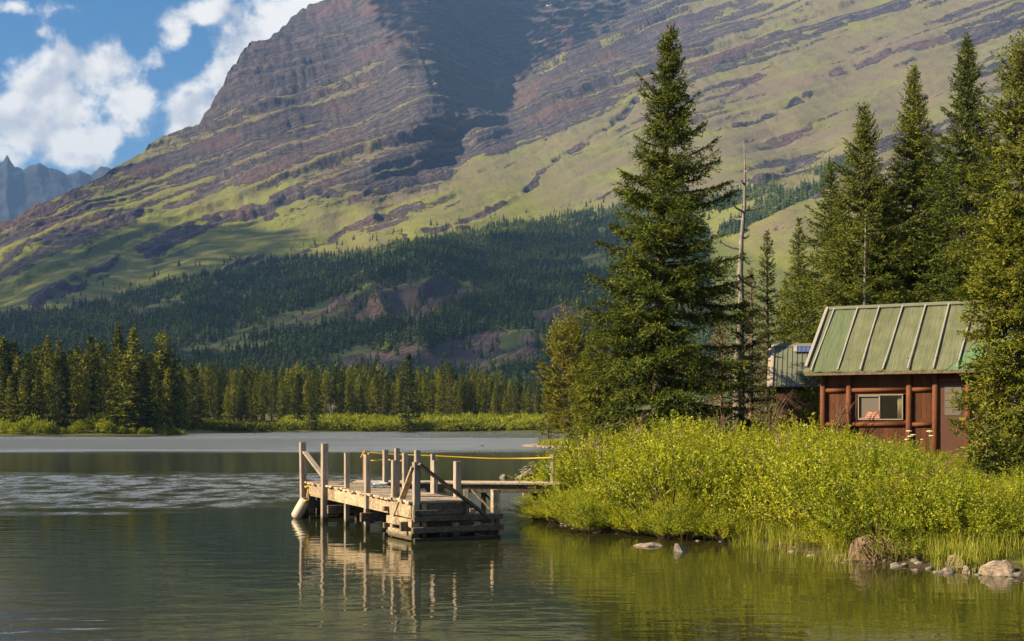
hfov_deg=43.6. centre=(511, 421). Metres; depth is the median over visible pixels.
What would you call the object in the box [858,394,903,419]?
window
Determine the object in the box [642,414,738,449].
willow bush
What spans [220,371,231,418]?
spruce tree
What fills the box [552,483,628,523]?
willow bush
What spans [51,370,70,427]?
spruce tree
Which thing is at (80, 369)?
pine tree
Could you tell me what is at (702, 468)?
bare twigs
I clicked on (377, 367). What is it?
pine tree
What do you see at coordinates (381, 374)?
spruce tree
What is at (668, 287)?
spruce tree
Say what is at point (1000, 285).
spruce tree
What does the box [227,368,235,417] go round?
spruce tree
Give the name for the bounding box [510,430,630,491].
willow bush
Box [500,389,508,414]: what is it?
spruce tree
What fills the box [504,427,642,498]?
willow bush
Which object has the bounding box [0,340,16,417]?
spruce tree
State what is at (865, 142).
spruce tree
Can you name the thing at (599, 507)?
willow bush
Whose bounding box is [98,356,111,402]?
spruce tree
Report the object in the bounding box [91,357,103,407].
spruce tree
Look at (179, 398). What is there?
pine tree
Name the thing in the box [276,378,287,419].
spruce tree
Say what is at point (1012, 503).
willow bush
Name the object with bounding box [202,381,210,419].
spruce tree
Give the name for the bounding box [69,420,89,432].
shrub
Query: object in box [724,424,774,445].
willow bush
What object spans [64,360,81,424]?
spruce tree
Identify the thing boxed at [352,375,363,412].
pine tree
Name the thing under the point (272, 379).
pine tree
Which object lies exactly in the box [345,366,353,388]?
pine tree
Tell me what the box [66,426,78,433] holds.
shrub
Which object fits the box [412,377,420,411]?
spruce tree
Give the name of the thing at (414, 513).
dock
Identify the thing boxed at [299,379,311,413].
pine tree
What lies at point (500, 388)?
spruce tree
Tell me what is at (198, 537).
water
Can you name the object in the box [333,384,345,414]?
spruce tree
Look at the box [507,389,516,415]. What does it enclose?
pine tree
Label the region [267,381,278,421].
pine tree
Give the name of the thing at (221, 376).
pine tree
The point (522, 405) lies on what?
spruce tree
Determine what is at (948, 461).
bare twigs
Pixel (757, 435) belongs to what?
willow bush
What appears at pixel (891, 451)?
willow bush
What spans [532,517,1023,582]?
pebbles
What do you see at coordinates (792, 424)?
willow bush
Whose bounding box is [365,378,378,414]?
pine tree
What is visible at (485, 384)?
spruce tree
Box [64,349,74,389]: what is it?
pine tree
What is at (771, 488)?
willow bush
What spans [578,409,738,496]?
willow bush
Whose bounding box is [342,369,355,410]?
pine tree
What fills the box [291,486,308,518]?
boat fender
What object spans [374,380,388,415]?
pine tree
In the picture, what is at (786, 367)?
shed
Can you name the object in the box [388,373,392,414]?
spruce tree
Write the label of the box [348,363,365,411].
pine tree
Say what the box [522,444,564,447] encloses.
gravel
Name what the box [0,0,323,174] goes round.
sky
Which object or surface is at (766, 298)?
spruce tree
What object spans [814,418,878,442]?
willow bush
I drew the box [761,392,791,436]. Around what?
bare twigs
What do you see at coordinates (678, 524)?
willow bush
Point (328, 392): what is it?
spruce tree
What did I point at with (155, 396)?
pine tree
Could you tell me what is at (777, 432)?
willow bush
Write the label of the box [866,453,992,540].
willow bush
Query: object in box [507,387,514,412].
spruce tree
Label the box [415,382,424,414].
spruce tree
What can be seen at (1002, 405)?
spruce tree
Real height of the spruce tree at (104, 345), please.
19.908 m
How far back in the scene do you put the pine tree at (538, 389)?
363.44 m
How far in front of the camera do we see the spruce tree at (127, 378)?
240.36 m
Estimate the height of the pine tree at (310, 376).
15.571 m
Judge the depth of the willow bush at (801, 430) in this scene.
40.10 m
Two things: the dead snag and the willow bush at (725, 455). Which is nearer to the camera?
the willow bush at (725, 455)
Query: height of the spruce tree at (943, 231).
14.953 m
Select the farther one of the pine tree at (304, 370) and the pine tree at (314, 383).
the pine tree at (304, 370)
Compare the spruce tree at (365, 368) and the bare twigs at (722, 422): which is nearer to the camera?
the bare twigs at (722, 422)
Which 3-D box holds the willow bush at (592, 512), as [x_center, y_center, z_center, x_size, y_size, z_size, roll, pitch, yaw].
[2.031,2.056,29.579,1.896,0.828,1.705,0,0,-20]
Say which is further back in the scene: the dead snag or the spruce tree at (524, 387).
the spruce tree at (524, 387)
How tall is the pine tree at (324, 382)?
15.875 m
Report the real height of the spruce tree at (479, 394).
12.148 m
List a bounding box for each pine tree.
[5,340,29,401]
[15,351,35,398]
[16,356,34,415]
[26,346,45,418]
[29,344,43,400]
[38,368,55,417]
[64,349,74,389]
[69,345,104,413]
[78,367,92,431]
[89,342,108,405]
[90,361,116,420]
[103,343,127,419]
[142,349,160,394]
[145,329,181,433]
[145,363,166,432]
[147,371,163,433]
[149,357,170,430]
[152,345,186,428]
[170,381,187,430]
[176,364,188,406]
[187,361,195,375]
[201,358,219,419]
[202,365,213,419]
[208,369,221,411]
[214,362,228,410]
[235,361,247,411]
[238,370,245,418]
[243,364,253,398]
[250,361,260,417]
[254,371,270,417]
[258,368,268,415]
[266,366,278,410]
[266,372,278,420]
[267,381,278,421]
[275,371,285,415]
[285,372,298,411]
[288,385,299,414]
[292,361,303,409]
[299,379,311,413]
[300,365,309,392]
[301,368,316,409]
[306,376,323,414]
[313,377,320,412]
[314,368,324,407]
[318,368,331,414]
[323,382,333,414]
[329,365,339,392]
[338,371,347,411]
[341,379,353,413]
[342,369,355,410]
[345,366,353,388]
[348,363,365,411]
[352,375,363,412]
[363,362,381,411]
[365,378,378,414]
[373,365,385,407]
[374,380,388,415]
[388,381,399,415]
[394,357,410,402]
[425,381,437,415]
[426,372,437,410]
[432,367,444,410]
[433,374,445,411]
[435,360,446,397]
[439,358,455,406]
[442,372,457,415]
[445,379,454,414]
[450,380,462,413]
[459,379,472,414]
[467,366,482,409]
[477,369,489,405]
[489,369,500,409]
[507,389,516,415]
[526,376,539,413]
[532,297,592,434]
[533,387,542,412]
[536,382,560,443]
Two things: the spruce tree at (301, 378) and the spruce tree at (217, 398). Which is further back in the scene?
the spruce tree at (301, 378)
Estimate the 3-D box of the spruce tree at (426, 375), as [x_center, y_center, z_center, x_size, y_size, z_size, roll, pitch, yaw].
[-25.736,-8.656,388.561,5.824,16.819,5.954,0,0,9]
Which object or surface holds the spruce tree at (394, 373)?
on the ground
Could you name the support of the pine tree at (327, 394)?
on the ground
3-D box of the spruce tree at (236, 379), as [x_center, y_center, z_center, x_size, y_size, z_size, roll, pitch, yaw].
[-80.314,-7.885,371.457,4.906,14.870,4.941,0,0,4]
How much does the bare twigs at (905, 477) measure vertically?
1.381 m
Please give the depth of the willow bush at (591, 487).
31.26 m
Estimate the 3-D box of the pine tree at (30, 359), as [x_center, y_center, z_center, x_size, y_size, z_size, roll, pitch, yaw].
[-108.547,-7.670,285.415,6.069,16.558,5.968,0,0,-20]
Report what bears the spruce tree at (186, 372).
on the ground
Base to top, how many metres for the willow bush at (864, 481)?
1.883 m
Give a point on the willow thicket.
(443, 421)
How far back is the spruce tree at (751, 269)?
55.93 m
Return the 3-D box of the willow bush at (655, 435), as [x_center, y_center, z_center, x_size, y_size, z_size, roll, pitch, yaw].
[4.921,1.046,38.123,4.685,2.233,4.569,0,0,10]
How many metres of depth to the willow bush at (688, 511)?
27.73 m
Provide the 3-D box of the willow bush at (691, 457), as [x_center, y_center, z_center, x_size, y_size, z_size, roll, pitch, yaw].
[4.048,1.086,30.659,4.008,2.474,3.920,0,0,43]
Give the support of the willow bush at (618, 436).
on the ground
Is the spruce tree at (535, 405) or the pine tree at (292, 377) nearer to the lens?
the spruce tree at (535, 405)
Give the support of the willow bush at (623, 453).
on the ground
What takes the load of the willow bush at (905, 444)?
on the ground
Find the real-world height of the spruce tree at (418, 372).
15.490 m
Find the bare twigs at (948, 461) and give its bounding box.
[926,452,959,480]
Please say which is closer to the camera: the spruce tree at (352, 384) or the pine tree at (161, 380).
the pine tree at (161, 380)
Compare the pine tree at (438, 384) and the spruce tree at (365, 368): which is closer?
the pine tree at (438, 384)
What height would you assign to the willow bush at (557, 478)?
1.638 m
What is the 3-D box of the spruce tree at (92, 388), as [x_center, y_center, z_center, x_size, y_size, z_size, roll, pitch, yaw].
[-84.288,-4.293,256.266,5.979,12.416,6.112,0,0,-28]
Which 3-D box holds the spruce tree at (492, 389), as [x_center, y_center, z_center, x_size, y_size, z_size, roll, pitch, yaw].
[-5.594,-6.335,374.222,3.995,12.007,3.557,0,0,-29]
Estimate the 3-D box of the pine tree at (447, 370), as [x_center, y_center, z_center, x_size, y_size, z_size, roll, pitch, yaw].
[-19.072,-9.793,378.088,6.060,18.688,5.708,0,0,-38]
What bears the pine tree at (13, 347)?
on the ground
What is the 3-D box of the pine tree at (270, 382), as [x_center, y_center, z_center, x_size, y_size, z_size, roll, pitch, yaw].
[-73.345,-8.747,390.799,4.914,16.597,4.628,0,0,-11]
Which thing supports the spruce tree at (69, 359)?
on the ground
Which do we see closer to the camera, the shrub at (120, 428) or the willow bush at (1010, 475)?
the willow bush at (1010, 475)
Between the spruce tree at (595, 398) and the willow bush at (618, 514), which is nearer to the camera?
the willow bush at (618, 514)
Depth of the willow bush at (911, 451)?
33.97 m
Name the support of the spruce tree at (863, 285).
on the ground
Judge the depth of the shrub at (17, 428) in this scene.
228.29 m
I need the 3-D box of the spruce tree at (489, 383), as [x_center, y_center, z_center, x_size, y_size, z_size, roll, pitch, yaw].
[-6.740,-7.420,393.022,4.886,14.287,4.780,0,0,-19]
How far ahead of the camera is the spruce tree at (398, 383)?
357.86 m
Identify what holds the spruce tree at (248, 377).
on the ground
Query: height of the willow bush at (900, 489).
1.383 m
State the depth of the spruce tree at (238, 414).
349.83 m
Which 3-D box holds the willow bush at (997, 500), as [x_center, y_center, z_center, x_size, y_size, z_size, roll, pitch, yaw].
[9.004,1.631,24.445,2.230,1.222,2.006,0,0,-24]
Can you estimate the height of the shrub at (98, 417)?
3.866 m
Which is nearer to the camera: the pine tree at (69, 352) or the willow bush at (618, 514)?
the willow bush at (618, 514)
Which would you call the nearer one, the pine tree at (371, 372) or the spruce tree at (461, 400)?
the spruce tree at (461, 400)
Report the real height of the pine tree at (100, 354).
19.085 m
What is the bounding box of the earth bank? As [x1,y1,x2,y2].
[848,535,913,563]
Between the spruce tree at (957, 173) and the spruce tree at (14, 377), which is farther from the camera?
the spruce tree at (14, 377)
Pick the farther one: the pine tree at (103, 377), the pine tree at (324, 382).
the pine tree at (324, 382)
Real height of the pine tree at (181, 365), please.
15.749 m
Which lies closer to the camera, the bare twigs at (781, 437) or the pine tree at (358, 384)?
the bare twigs at (781, 437)
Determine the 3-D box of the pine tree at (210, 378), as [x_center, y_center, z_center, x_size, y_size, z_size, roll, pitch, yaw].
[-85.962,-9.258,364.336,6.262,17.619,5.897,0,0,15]
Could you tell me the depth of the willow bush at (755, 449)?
31.45 m
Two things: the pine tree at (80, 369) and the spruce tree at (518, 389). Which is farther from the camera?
the spruce tree at (518, 389)
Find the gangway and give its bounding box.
[352,480,560,520]
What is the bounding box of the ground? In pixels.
[0,398,1023,577]
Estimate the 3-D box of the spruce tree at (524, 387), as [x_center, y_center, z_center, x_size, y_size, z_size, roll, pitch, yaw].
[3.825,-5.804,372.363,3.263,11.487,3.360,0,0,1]
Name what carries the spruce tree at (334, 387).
on the ground
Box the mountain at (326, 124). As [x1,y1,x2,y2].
[0,0,1023,397]
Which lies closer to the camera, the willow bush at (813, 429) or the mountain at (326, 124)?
the willow bush at (813, 429)
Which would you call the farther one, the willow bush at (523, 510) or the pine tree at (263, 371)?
the pine tree at (263, 371)
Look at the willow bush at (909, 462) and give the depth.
25.77 m
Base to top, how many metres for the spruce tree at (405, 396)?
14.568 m
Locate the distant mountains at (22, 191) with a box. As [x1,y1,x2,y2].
[0,155,110,221]
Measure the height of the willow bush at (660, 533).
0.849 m
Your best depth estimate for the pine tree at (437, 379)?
363.61 m
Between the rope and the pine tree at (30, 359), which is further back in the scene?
the pine tree at (30, 359)
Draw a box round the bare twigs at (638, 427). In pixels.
[620,413,647,455]
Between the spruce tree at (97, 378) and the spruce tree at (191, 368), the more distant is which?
the spruce tree at (191, 368)
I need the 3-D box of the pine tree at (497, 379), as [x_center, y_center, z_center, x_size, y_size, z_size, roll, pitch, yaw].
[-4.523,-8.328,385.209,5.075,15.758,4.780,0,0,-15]
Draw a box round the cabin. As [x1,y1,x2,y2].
[804,300,1023,461]
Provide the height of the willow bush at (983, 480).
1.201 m
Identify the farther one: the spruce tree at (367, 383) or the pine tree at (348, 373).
the pine tree at (348, 373)
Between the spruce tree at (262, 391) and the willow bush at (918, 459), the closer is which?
the willow bush at (918, 459)
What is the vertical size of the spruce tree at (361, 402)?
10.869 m
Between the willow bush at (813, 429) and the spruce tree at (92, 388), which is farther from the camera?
the spruce tree at (92, 388)
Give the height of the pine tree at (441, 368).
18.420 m
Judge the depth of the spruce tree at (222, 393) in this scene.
357.86 m
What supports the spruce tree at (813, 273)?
on the ground
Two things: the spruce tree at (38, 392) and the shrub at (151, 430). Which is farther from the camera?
the spruce tree at (38, 392)
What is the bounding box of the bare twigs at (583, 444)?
[570,427,602,470]
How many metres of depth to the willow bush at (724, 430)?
36.56 m
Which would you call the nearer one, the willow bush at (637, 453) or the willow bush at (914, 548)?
the willow bush at (914, 548)
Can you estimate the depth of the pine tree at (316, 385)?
364.30 m
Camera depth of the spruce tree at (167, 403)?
254.94 m
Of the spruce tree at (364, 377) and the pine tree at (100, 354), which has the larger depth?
the spruce tree at (364, 377)
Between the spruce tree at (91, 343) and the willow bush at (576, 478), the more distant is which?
the spruce tree at (91, 343)
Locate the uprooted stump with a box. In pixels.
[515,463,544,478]
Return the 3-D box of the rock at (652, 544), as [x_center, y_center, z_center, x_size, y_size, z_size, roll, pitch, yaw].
[2.760,2.539,25.735,0.621,0.221,0.266,0,0,-8]
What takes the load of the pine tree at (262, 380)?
on the ground
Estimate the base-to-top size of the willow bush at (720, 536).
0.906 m
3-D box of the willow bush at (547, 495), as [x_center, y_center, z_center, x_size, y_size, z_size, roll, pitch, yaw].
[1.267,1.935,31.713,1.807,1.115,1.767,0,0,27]
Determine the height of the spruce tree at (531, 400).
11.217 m
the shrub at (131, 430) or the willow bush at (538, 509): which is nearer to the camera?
the willow bush at (538, 509)
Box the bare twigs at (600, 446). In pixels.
[591,433,604,478]
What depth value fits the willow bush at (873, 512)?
24.38 m
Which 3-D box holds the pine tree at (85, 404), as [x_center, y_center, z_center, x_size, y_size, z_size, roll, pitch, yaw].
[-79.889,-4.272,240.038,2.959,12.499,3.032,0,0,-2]
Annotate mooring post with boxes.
[550,454,553,482]
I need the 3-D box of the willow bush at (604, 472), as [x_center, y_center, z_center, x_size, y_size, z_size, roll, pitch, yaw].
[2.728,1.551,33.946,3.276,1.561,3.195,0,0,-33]
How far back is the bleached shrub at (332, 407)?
321.64 m
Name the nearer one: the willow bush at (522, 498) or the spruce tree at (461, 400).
the willow bush at (522, 498)
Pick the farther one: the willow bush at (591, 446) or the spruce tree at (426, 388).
the spruce tree at (426, 388)
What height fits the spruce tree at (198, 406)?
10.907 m
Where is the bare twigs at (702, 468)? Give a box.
[697,459,717,481]
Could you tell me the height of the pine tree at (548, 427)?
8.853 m
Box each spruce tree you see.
[0,336,9,367]
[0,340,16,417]
[0,361,8,418]
[1,360,19,414]
[1,376,18,431]
[3,372,23,422]
[11,355,25,422]
[13,368,34,419]
[19,353,33,418]
[30,335,55,417]
[30,369,46,419]
[31,363,44,420]
[39,348,58,416]
[39,358,83,432]
[50,349,65,421]
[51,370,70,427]
[54,350,78,428]
[55,340,67,383]
[64,354,71,423]
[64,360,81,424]
[66,346,85,423]
[67,363,83,427]
[76,369,101,429]
[77,334,102,429]
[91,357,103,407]
[94,341,107,370]
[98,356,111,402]
[99,324,132,425]
[100,356,147,432]
[102,369,120,429]
[117,327,157,431]
[117,373,132,427]
[121,359,162,433]
[135,375,147,427]
[156,368,180,433]
[165,365,185,429]
[173,367,193,429]
[181,367,212,428]
[184,369,191,414]
[186,378,193,416]
[188,364,194,419]
[192,369,205,418]
[194,388,200,419]
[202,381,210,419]
[210,372,222,420]
[213,384,221,420]
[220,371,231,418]
[220,378,231,420]
[221,386,231,419]
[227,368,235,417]
[228,370,241,417]
[229,373,237,420]
[233,384,242,420]
[234,376,245,420]
[242,387,250,422]
[243,368,252,416]
[244,378,255,420]
[249,386,258,421]
[250,375,260,420]
[255,384,266,422]
[266,371,277,419]
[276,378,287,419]
[276,381,288,417]
[277,366,286,416]
[278,368,290,414]
[286,374,308,427]
[294,374,305,412]
[304,387,320,430]
[319,374,331,414]
[327,374,340,414]
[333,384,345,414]
[336,364,347,413]
[346,376,355,412]
[355,386,365,414]
[359,364,371,402]
[360,371,371,411]
[362,376,373,414]
[372,370,380,413]
[379,371,385,414]
[380,380,388,415]
[383,372,390,414]
[385,377,397,415]
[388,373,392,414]
[392,371,397,402]
[392,376,405,414]
[394,353,422,431]
[398,385,403,413]
[401,373,409,413]
[412,369,422,412]
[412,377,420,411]
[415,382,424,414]
[419,376,427,415]
[421,375,428,407]
[424,379,435,412]
[425,366,430,409]
[432,380,444,415]
[455,374,466,411]
[456,385,463,415]
[464,372,476,414]
[466,375,476,414]
[470,387,477,414]
[474,381,485,414]
[478,385,488,413]
[481,378,490,413]
[487,375,493,406]
[488,380,497,410]
[489,390,499,415]
[491,382,501,414]
[498,380,505,412]
[498,381,508,414]
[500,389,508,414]
[507,379,513,411]
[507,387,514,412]
[512,378,520,412]
[512,381,521,413]
[518,388,528,413]
[520,383,528,411]
[523,387,532,413]
[527,385,535,414]
[533,394,539,414]
[537,381,542,414]
[562,345,604,449]
[564,23,759,451]
[564,315,636,447]
[591,279,646,425]
[702,299,751,434]
[716,298,766,435]
[744,266,773,429]
[750,229,786,428]
[757,278,795,430]
[764,217,819,432]
[773,159,854,423]
[790,374,819,432]
[797,101,924,432]
[846,208,889,305]
[859,63,961,304]
[861,184,920,302]
[900,32,1009,302]
[918,181,960,293]
[946,187,1023,475]
[947,24,1023,300]
[953,389,1023,487]
[972,159,1008,262]
[988,297,1023,440]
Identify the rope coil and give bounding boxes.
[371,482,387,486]
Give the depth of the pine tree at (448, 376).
360.77 m
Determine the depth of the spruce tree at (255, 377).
361.49 m
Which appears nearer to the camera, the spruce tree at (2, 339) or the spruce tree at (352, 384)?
the spruce tree at (2, 339)
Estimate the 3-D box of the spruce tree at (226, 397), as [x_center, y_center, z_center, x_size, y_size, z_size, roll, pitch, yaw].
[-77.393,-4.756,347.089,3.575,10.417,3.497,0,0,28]
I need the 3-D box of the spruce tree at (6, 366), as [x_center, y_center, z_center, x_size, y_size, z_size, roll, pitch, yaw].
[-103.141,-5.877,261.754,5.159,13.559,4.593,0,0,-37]
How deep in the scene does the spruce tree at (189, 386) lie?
354.36 m
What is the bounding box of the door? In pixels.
[938,379,964,461]
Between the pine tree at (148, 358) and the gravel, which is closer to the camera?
the gravel
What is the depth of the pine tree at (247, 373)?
390.19 m
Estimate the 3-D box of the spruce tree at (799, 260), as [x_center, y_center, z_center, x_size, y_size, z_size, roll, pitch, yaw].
[14.363,-4.369,63.958,4.059,11.826,3.761,0,0,0]
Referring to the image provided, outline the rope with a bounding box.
[360,451,573,458]
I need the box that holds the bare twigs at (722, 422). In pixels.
[713,409,736,436]
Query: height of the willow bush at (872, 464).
2.263 m
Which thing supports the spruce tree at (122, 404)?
on the ground
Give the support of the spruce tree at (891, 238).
on the ground
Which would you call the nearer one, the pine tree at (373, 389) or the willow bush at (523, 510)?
the willow bush at (523, 510)
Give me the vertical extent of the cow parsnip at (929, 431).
1.258 m
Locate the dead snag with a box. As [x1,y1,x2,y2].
[723,144,759,427]
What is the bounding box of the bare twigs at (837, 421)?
[832,396,857,431]
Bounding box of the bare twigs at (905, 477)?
[887,463,930,501]
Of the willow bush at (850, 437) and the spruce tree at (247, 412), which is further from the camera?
the spruce tree at (247, 412)
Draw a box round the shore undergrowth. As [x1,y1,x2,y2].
[164,418,294,431]
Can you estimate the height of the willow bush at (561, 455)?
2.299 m
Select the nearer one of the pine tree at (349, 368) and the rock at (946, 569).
the rock at (946, 569)
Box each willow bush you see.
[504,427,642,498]
[505,502,529,515]
[508,499,539,518]
[509,494,537,504]
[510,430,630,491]
[517,488,573,522]
[520,494,563,517]
[521,498,566,519]
[528,478,587,521]
[529,445,639,498]
[530,452,597,499]
[531,425,629,477]
[535,486,588,520]
[539,426,620,476]
[539,483,596,523]
[549,492,579,519]
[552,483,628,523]
[552,495,623,532]
[558,491,617,527]
[560,420,630,455]
[564,494,627,527]
[565,452,635,488]
[566,417,657,462]
[567,411,784,515]
[567,494,631,526]
[568,475,622,506]
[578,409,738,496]
[585,463,697,505]
[586,466,638,500]
[594,444,634,475]
[600,494,660,534]
[602,421,711,458]
[603,497,656,531]
[603,501,652,533]
[605,468,689,507]
[609,411,700,445]
[611,416,756,504]
[623,412,735,469]
[626,501,706,538]
[630,499,693,535]
[636,489,725,539]
[639,489,711,523]
[641,433,766,479]
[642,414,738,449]
[643,510,707,536]
[645,440,773,511]
[653,410,772,451]
[656,491,718,535]
[658,408,753,441]
[666,428,770,474]
[668,430,777,499]
[675,420,807,502]
[682,500,757,540]
[688,421,785,462]
[689,423,853,524]
[694,433,783,477]
[699,496,770,535]
[711,435,873,502]
[713,415,782,449]
[714,481,766,519]
[722,424,893,539]
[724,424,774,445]
[726,406,802,438]
[727,485,811,532]
[732,420,782,437]
[737,410,820,442]
[744,423,904,512]
[746,409,869,456]
[752,424,938,506]
[772,412,882,467]
[774,420,821,442]
[776,436,863,475]
[777,462,978,546]
[789,445,949,533]
[790,465,876,517]
[793,503,874,547]
[794,461,978,538]
[803,427,864,452]
[810,438,898,483]
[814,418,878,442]
[824,433,905,461]
[829,428,874,449]
[829,441,971,512]
[831,434,946,485]
[844,470,942,524]
[851,432,908,458]
[851,435,920,456]
[858,518,964,558]
[860,432,897,453]
[866,444,970,483]
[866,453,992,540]
[877,477,1023,548]
[878,440,950,468]
[882,463,1023,541]
[883,431,932,455]
[883,453,947,485]
[884,434,932,454]
[896,447,956,469]
[907,453,989,482]
[908,467,1016,519]
[916,451,969,475]
[920,447,955,471]
[920,449,966,467]
[923,488,1023,546]
[933,449,972,463]
[941,457,970,467]
[944,475,1023,532]
[946,468,999,489]
[947,465,1010,496]
[969,466,1023,508]
[988,468,1023,532]
[990,466,1022,492]
[991,466,1020,484]
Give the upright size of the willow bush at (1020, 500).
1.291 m
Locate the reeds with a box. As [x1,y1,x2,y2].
[537,438,1023,574]
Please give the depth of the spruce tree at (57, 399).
237.69 m
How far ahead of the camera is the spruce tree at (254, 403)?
356.73 m
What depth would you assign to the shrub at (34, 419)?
234.61 m
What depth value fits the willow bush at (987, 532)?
22.86 m
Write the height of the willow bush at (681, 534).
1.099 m
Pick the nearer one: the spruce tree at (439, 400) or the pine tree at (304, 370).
the spruce tree at (439, 400)
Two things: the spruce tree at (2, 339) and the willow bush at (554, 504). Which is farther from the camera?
the spruce tree at (2, 339)
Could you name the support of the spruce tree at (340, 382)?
on the ground
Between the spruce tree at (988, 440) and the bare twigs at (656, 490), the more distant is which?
the spruce tree at (988, 440)
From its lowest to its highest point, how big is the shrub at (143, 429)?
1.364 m
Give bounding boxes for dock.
[299,442,503,541]
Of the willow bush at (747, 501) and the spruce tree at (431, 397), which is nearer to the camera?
the willow bush at (747, 501)
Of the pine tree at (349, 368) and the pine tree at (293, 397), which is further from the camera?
the pine tree at (349, 368)
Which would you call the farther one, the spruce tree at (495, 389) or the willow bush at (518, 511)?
the spruce tree at (495, 389)
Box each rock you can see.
[634,542,662,546]
[674,543,687,551]
[910,556,920,561]
[943,567,956,572]
[945,555,963,567]
[962,565,970,572]
[978,560,1014,575]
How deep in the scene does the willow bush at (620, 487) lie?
30.62 m
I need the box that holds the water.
[0,432,1023,640]
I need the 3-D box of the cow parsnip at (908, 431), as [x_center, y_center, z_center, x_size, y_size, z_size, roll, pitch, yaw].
[11.364,0.891,36.196,0.537,1.303,0.162,0,0,0]
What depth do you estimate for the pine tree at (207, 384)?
377.88 m
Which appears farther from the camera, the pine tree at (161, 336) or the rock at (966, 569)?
the pine tree at (161, 336)
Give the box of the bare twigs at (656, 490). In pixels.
[650,475,666,508]
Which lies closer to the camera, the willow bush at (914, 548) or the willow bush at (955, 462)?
the willow bush at (914, 548)
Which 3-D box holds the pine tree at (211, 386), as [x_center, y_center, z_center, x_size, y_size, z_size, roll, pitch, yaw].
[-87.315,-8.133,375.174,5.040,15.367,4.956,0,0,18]
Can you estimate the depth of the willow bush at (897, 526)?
23.54 m
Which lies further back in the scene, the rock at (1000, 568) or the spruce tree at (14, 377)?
the spruce tree at (14, 377)
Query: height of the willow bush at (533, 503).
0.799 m
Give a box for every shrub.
[0,419,14,433]
[6,422,25,433]
[14,416,34,430]
[20,413,43,431]
[28,421,49,433]
[34,419,58,433]
[56,427,66,433]
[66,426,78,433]
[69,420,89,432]
[77,413,102,431]
[84,412,113,430]
[92,417,116,432]
[115,425,128,433]
[127,427,137,433]
[137,427,148,433]
[142,427,154,433]
[157,428,168,434]
[167,425,181,434]
[325,402,336,414]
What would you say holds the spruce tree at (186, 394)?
on the ground
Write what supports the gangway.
on the ground
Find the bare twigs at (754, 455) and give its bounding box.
[738,440,772,490]
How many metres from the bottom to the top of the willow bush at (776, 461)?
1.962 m
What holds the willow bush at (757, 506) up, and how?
on the ground
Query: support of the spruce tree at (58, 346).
on the ground
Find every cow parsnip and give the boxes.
[904,430,922,449]
[926,430,933,456]
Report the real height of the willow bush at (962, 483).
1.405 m
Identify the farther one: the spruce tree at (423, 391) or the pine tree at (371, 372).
the pine tree at (371, 372)
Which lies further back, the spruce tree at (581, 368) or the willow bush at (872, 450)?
the spruce tree at (581, 368)
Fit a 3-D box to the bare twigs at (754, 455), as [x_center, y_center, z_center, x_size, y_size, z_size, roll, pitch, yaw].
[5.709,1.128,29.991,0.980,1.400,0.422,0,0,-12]
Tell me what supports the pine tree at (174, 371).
on the ground
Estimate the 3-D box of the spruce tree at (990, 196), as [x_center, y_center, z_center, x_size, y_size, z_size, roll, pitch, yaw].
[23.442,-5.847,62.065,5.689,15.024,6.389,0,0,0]
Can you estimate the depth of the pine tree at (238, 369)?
385.80 m
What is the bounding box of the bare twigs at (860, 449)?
[841,436,876,463]
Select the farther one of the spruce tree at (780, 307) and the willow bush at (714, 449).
the spruce tree at (780, 307)
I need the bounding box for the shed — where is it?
[767,343,819,435]
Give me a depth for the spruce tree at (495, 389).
366.59 m
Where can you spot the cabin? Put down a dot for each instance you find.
(892, 368)
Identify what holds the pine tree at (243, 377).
on the ground
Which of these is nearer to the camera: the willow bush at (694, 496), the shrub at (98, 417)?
the willow bush at (694, 496)
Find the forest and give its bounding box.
[0,152,873,394]
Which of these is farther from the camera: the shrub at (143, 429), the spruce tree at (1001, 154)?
the shrub at (143, 429)
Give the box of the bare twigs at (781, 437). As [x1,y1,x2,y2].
[768,421,795,457]
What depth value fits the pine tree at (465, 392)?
362.46 m
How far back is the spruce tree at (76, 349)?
274.35 m
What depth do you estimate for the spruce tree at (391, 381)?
366.04 m
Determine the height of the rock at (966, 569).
0.301 m
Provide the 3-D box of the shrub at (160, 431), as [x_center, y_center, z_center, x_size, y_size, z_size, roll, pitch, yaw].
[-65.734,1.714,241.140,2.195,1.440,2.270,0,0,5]
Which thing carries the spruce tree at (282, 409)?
on the ground
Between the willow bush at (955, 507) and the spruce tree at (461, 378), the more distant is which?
the spruce tree at (461, 378)
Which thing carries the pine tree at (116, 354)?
on the ground
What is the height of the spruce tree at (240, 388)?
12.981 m
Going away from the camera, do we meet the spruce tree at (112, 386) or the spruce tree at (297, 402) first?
the spruce tree at (112, 386)
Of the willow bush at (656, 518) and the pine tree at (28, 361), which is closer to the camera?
the willow bush at (656, 518)
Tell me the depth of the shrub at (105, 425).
235.92 m
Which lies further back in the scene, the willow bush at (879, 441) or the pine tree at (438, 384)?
the pine tree at (438, 384)
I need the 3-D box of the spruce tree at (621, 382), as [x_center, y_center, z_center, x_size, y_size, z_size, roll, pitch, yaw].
[4.941,-2.037,57.923,3.605,9.030,4.298,0,0,0]
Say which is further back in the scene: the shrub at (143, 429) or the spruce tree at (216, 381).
the spruce tree at (216, 381)
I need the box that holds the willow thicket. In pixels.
[276,410,559,430]
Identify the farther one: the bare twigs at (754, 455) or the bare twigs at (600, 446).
the bare twigs at (600, 446)

